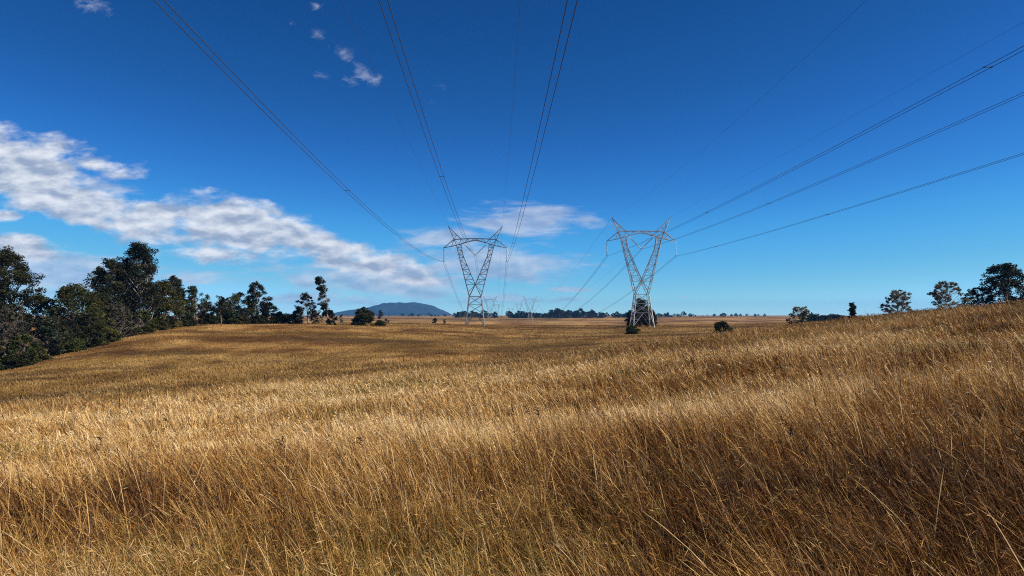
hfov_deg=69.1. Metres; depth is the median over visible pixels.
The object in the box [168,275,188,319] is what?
eucalypt tree
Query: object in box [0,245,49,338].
eucalypt tree
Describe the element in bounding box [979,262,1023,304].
eucalypt tree
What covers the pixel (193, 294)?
eucalypt tree
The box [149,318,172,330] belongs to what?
bush
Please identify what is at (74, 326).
bush
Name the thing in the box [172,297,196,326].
eucalypt tree
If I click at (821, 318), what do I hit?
distant tree
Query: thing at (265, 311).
eucalypt tree
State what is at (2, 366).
bush
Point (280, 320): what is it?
bush
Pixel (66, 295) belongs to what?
eucalypt tree
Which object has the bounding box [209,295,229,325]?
eucalypt tree
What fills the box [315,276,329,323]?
wind bent tree
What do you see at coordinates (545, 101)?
conductor bundle
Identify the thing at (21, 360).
bush
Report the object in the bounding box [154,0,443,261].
conductor bundle
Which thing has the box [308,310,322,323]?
eucalypt tree
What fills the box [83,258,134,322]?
eucalypt tree
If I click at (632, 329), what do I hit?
bush
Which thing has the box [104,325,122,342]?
bush
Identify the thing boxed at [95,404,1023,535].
weeds
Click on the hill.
(399, 308)
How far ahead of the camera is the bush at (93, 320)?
113.37 m
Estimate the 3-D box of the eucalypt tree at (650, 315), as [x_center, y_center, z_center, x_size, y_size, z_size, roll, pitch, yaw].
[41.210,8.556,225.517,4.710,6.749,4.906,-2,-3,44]
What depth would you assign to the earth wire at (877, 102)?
92.78 m
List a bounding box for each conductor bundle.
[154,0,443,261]
[379,0,474,253]
[507,0,577,258]
[531,251,638,319]
[539,256,674,322]
[612,46,1023,254]
[643,92,1023,248]
[678,153,1023,255]
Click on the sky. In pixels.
(117, 129)
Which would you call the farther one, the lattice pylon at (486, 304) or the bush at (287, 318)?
the lattice pylon at (486, 304)
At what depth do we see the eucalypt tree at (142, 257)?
133.35 m
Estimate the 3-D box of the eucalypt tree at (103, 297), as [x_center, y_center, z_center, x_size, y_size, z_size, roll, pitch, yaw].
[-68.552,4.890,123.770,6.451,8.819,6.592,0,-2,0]
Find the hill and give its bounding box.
[321,302,452,315]
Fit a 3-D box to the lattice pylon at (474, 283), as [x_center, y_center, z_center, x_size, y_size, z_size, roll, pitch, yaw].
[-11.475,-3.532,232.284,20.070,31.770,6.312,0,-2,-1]
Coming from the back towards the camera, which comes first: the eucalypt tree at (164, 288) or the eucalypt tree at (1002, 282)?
the eucalypt tree at (164, 288)
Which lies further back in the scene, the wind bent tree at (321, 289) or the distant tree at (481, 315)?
the distant tree at (481, 315)
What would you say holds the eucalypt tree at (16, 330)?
on the ground at (260, 353)
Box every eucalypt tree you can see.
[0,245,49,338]
[0,288,16,357]
[0,304,40,363]
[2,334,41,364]
[21,293,48,345]
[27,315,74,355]
[39,283,115,337]
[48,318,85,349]
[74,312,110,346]
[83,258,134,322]
[87,291,121,339]
[93,264,163,330]
[103,302,144,337]
[107,241,163,332]
[130,309,156,333]
[147,279,186,327]
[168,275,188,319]
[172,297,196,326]
[185,286,211,325]
[196,302,219,324]
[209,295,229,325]
[215,307,238,323]
[221,292,257,321]
[232,307,264,323]
[245,281,273,314]
[261,301,281,323]
[292,307,303,323]
[295,292,316,323]
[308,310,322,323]
[624,310,632,325]
[631,298,650,326]
[642,306,654,325]
[651,314,657,325]
[785,306,809,325]
[847,302,856,317]
[878,289,912,314]
[927,281,970,308]
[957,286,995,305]
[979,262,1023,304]
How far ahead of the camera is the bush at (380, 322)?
176.09 m
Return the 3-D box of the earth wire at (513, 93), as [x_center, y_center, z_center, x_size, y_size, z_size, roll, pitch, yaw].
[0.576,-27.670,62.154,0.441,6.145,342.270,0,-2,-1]
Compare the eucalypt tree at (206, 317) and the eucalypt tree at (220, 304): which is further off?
the eucalypt tree at (206, 317)
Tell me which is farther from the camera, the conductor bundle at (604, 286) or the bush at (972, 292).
the conductor bundle at (604, 286)
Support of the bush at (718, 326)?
on the ground at (260, 353)
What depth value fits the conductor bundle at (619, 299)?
318.09 m
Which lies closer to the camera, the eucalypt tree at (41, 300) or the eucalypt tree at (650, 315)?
the eucalypt tree at (41, 300)
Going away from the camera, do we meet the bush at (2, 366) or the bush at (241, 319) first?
the bush at (2, 366)
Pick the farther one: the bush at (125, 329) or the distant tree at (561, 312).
the distant tree at (561, 312)
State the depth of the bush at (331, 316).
168.58 m
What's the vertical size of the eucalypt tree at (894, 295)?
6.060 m
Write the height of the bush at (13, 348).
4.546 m
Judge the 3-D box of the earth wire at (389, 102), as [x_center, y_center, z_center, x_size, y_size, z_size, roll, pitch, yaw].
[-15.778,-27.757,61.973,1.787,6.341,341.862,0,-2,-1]
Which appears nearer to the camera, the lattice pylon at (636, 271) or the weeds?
the weeds
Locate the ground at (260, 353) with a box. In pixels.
[0,315,1021,575]
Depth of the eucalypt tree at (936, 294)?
119.56 m
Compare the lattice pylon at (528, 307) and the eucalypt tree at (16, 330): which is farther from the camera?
the lattice pylon at (528, 307)
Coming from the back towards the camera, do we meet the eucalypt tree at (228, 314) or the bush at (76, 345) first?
the eucalypt tree at (228, 314)
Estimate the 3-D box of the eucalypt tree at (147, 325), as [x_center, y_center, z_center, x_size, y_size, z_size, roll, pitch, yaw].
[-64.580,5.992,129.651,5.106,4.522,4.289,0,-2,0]
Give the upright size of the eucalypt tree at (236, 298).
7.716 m
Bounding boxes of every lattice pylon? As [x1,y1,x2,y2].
[443,226,506,325]
[483,296,496,317]
[522,299,537,320]
[606,217,675,327]
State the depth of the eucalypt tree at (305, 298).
173.74 m
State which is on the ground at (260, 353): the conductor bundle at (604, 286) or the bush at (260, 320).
the bush at (260, 320)
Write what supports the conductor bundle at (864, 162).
hanging from the lattice pylon at (636, 271)
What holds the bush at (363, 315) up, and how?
on the ground at (260, 353)
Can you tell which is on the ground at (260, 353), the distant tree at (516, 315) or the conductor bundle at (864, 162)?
the distant tree at (516, 315)
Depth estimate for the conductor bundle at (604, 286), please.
285.79 m
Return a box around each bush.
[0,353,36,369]
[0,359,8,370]
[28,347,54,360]
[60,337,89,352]
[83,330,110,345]
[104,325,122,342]
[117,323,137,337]
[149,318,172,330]
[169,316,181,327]
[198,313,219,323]
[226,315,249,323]
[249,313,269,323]
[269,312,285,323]
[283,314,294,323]
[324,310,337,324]
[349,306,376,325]
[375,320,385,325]
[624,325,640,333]
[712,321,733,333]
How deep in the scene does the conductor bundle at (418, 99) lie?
55.88 m
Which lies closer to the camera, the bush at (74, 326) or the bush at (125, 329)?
the bush at (74, 326)
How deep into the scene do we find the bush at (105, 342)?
114.60 m
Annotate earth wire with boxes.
[342,5,448,225]
[502,0,520,220]
[613,4,861,216]
[680,23,1021,211]
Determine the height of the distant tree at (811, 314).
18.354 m
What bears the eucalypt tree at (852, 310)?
on the ground at (260, 353)
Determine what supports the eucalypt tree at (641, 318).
on the ground at (260, 353)
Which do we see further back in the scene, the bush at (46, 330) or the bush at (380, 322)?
the bush at (380, 322)
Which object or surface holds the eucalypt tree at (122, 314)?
on the ground at (260, 353)
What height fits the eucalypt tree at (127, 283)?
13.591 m
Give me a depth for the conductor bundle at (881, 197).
94.10 m
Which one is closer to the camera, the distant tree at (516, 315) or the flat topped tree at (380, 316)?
the flat topped tree at (380, 316)
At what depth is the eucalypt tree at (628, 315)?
227.41 m
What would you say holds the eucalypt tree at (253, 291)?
on the ground at (260, 353)
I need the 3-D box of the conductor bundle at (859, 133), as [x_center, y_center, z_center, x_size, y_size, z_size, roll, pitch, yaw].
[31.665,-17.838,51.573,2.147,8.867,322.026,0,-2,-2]
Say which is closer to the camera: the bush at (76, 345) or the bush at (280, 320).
the bush at (76, 345)
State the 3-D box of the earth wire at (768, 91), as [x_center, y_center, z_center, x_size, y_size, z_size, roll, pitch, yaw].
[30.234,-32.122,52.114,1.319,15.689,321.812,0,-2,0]
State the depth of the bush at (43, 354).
100.45 m
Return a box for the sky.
[0,0,1023,315]
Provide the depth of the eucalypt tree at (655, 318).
228.20 m
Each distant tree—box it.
[477,310,488,317]
[511,313,519,317]
[551,309,567,317]
[570,311,579,317]
[578,312,589,317]
[807,315,827,321]
[809,312,818,320]
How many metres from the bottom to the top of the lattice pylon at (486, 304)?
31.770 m
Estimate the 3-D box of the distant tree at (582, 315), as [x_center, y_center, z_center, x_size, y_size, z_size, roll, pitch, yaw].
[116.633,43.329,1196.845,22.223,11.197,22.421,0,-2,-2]
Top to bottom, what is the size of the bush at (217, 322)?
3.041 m
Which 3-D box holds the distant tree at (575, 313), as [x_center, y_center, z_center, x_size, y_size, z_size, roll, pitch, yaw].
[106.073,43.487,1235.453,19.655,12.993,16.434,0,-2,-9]
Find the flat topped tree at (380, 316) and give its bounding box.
[377,310,383,319]
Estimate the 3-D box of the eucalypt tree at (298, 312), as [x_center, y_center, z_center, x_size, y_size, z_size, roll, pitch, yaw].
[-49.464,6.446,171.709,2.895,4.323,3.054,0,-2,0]
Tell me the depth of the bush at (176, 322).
143.59 m
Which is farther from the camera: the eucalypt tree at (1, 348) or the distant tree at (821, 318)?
the distant tree at (821, 318)
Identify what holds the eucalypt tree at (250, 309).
on the ground at (260, 353)

